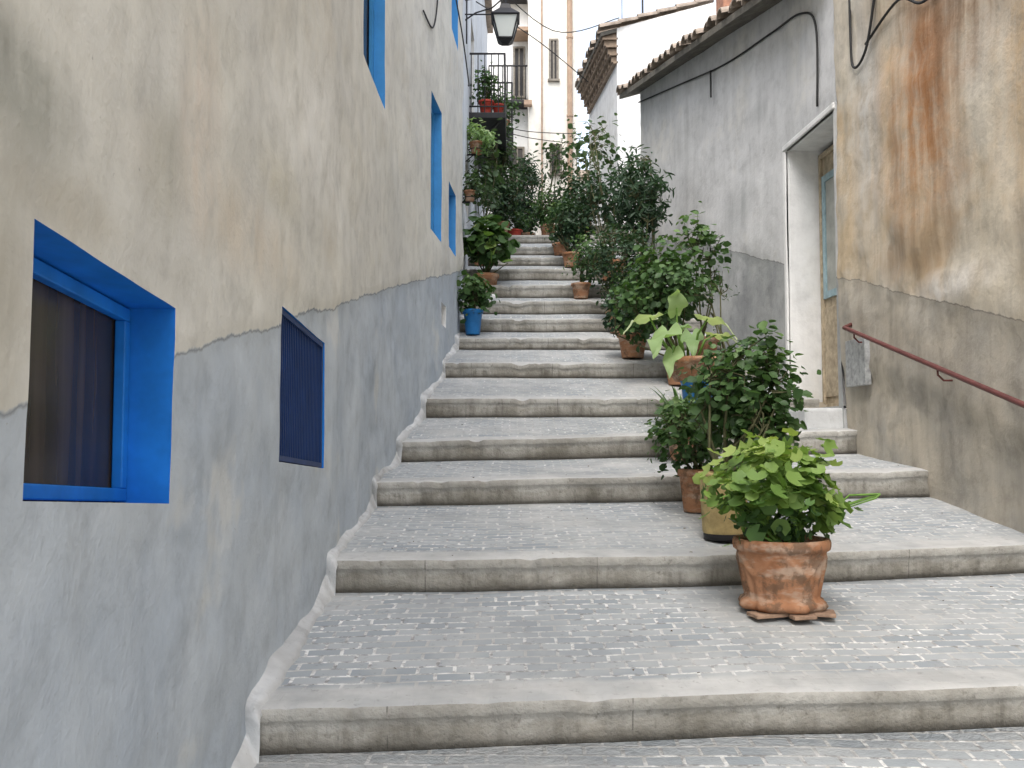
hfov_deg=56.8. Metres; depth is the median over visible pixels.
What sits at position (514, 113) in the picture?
balcony flower pot
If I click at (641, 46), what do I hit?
walls
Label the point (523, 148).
window frame
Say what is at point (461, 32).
electric cable
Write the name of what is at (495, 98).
balcony flower pot
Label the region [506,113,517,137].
balcony flower pot
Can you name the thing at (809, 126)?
door surround
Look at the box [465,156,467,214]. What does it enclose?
reveal
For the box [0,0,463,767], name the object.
street wall
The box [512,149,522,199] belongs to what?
window pane
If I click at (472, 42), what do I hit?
reveal
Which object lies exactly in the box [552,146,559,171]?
window pane
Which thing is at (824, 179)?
door glazing trim
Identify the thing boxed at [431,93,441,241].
reveal
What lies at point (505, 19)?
street lamp
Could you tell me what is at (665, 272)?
potted shrub
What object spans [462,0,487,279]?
street wall
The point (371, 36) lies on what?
window frames
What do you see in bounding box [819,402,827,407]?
ground
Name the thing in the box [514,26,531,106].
ledge
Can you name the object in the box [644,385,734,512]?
potted shrub
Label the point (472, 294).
potted shrub
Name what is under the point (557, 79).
window frame
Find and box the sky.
[576,0,715,169]
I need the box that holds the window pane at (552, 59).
[551,41,555,78]
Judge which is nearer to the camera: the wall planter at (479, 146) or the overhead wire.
the wall planter at (479, 146)
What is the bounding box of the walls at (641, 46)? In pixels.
[589,2,715,233]
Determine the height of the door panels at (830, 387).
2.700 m
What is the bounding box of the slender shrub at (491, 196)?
[465,117,505,265]
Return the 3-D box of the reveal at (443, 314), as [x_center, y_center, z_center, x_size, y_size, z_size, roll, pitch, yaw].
[-0.843,-0.774,10.661,0.151,0.250,0.409,0,-3,3]
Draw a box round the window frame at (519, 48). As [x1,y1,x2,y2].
[513,46,524,98]
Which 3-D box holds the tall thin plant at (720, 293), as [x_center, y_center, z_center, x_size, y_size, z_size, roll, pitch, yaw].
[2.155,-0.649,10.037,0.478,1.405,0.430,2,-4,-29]
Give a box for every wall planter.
[462,168,487,203]
[465,117,498,163]
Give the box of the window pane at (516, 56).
[515,49,522,95]
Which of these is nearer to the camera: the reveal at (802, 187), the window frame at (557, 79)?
the reveal at (802, 187)
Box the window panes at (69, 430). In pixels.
[23,0,368,502]
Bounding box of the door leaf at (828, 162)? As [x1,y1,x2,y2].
[822,151,838,403]
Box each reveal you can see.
[33,219,174,503]
[282,306,324,467]
[374,0,384,107]
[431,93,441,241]
[441,302,445,327]
[449,182,455,255]
[452,0,457,48]
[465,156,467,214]
[471,19,473,111]
[786,111,845,407]
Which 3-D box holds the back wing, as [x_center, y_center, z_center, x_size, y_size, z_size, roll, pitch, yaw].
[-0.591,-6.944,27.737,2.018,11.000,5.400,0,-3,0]
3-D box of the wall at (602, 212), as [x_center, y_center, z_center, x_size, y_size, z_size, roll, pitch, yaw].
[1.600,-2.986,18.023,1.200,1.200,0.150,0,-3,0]
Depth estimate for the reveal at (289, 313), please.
4.82 m
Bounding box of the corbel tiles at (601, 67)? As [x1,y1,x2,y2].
[577,33,617,113]
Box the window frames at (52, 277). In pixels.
[23,257,297,501]
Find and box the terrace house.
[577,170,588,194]
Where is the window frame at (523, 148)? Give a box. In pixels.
[510,147,524,188]
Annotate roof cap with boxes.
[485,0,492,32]
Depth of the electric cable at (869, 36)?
9.15 m
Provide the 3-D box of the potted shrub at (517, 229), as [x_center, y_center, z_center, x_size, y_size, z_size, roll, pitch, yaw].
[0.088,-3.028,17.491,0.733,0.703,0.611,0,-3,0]
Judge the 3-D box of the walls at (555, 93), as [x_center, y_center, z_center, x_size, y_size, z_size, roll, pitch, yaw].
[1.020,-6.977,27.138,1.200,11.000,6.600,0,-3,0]
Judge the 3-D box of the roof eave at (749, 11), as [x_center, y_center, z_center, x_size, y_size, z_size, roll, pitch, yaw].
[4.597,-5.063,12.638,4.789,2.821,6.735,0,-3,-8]
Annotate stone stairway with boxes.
[231,235,1023,767]
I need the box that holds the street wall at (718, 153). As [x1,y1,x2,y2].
[640,0,843,427]
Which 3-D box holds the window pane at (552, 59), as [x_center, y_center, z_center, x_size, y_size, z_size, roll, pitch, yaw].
[1.050,-8.162,23.904,0.140,1.000,0.032,0,-3,0]
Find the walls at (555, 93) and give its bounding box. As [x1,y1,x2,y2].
[528,0,576,234]
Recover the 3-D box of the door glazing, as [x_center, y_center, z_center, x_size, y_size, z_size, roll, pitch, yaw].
[3.322,-1.569,9.444,0.008,1.200,0.962,0,-3,-3]
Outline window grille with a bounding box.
[279,309,322,466]
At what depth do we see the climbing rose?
14.34 m
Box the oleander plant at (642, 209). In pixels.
[599,144,675,285]
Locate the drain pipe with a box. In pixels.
[541,0,572,234]
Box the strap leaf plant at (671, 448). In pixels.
[635,386,703,460]
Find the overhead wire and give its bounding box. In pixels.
[476,0,618,143]
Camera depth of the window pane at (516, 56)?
25.10 m
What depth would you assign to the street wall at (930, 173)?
6.90 m
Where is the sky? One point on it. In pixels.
(589, 13)
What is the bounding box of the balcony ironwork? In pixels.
[465,0,512,166]
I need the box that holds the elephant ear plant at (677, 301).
[623,288,740,401]
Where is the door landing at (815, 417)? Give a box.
[774,408,847,427]
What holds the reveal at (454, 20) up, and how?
attached to the street wall at (226, 178)
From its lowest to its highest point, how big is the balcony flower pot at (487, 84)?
0.917 m
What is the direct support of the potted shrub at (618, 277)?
on the stone stairway
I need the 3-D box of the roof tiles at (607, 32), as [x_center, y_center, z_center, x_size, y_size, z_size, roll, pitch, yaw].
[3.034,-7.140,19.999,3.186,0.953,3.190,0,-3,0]
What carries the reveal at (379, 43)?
attached to the street wall at (226, 178)
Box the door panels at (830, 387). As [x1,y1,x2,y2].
[818,145,838,406]
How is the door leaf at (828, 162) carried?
attached to the reveal at (802, 187)
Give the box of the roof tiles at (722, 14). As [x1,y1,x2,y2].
[616,0,750,95]
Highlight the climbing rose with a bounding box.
[555,113,650,280]
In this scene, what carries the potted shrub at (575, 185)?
on the stone stairway
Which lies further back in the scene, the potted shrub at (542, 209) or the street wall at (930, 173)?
the potted shrub at (542, 209)
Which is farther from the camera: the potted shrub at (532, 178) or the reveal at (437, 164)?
the potted shrub at (532, 178)
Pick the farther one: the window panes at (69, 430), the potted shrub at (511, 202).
the potted shrub at (511, 202)
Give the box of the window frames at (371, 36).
[369,0,433,231]
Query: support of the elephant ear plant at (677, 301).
on the stone stairway
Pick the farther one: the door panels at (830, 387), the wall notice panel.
the door panels at (830, 387)
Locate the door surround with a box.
[782,102,834,390]
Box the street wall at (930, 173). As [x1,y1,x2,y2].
[833,0,1023,532]
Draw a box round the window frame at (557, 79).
[548,38,559,81]
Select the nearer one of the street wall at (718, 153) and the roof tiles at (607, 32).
the street wall at (718, 153)
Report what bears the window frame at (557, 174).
attached to the walls at (555, 93)
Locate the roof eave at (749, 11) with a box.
[619,0,781,98]
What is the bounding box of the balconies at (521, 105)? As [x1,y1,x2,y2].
[488,0,526,210]
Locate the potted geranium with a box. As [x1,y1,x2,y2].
[692,428,880,620]
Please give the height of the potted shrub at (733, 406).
1.292 m
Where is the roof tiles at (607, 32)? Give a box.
[576,24,630,90]
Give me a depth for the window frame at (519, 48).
25.06 m
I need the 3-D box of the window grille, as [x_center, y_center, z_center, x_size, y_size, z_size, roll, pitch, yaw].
[-0.968,0.053,4.336,0.037,0.684,0.935,0,-3,0]
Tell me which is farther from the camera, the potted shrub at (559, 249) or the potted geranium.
the potted shrub at (559, 249)
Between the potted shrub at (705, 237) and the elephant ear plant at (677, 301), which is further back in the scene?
the potted shrub at (705, 237)
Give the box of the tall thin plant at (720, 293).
[691,255,739,352]
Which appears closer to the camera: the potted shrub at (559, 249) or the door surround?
the door surround
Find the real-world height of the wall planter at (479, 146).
0.775 m
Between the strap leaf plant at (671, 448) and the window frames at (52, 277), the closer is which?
the window frames at (52, 277)
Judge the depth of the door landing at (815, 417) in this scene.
8.62 m
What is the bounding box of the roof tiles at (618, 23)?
[575,0,713,86]
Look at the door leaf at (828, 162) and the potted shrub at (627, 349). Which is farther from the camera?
the potted shrub at (627, 349)
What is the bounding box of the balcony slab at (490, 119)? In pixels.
[469,112,506,168]
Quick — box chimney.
[716,0,731,13]
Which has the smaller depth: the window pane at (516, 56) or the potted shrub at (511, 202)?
the potted shrub at (511, 202)
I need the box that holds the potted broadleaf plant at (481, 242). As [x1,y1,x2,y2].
[463,211,520,287]
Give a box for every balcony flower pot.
[469,60,506,111]
[485,82,511,111]
[503,96,524,124]
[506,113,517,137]
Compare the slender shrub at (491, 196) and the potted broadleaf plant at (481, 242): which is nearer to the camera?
the potted broadleaf plant at (481, 242)
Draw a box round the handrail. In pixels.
[842,323,1023,407]
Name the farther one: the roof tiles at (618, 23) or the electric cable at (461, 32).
the roof tiles at (618, 23)
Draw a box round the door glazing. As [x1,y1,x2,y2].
[825,176,836,290]
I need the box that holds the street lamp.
[465,0,519,45]
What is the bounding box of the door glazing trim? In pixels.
[821,168,836,298]
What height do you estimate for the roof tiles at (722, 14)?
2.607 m
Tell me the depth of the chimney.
14.47 m
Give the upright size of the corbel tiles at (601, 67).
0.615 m
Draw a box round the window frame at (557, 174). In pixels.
[549,145,562,175]
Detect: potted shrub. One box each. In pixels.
[457,264,500,334]
[477,135,527,231]
[504,205,534,234]
[509,150,548,234]
[525,133,581,234]
[536,194,582,255]
[549,192,598,267]
[551,127,613,231]
[562,226,616,298]
[582,222,661,332]
[596,284,656,357]
[607,234,721,384]
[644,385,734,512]
[657,201,731,355]
[676,320,820,540]
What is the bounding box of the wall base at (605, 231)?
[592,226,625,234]
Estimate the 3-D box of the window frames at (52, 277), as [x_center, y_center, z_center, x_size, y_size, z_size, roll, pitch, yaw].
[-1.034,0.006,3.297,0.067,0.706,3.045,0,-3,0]
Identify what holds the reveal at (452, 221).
attached to the street wall at (226, 178)
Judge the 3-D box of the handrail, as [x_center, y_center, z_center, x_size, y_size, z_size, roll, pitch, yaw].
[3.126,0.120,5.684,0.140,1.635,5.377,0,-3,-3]
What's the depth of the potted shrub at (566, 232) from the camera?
14.73 m
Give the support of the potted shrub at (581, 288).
on the stone stairway
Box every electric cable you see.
[423,0,469,86]
[638,0,927,106]
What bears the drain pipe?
attached to the walls at (555, 93)
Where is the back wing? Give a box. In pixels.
[487,0,527,228]
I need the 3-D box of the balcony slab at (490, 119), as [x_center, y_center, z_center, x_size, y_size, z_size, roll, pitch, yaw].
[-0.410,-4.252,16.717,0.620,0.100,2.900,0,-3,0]
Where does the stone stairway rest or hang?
on the ground
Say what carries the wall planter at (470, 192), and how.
on the street wall at (479, 25)
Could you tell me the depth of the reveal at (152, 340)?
2.56 m
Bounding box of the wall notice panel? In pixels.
[845,338,870,386]
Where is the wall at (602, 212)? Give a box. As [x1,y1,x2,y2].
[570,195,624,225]
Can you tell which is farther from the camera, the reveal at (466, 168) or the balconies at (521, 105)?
the balconies at (521, 105)
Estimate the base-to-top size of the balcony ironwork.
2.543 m
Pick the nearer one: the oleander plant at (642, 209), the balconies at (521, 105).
the oleander plant at (642, 209)

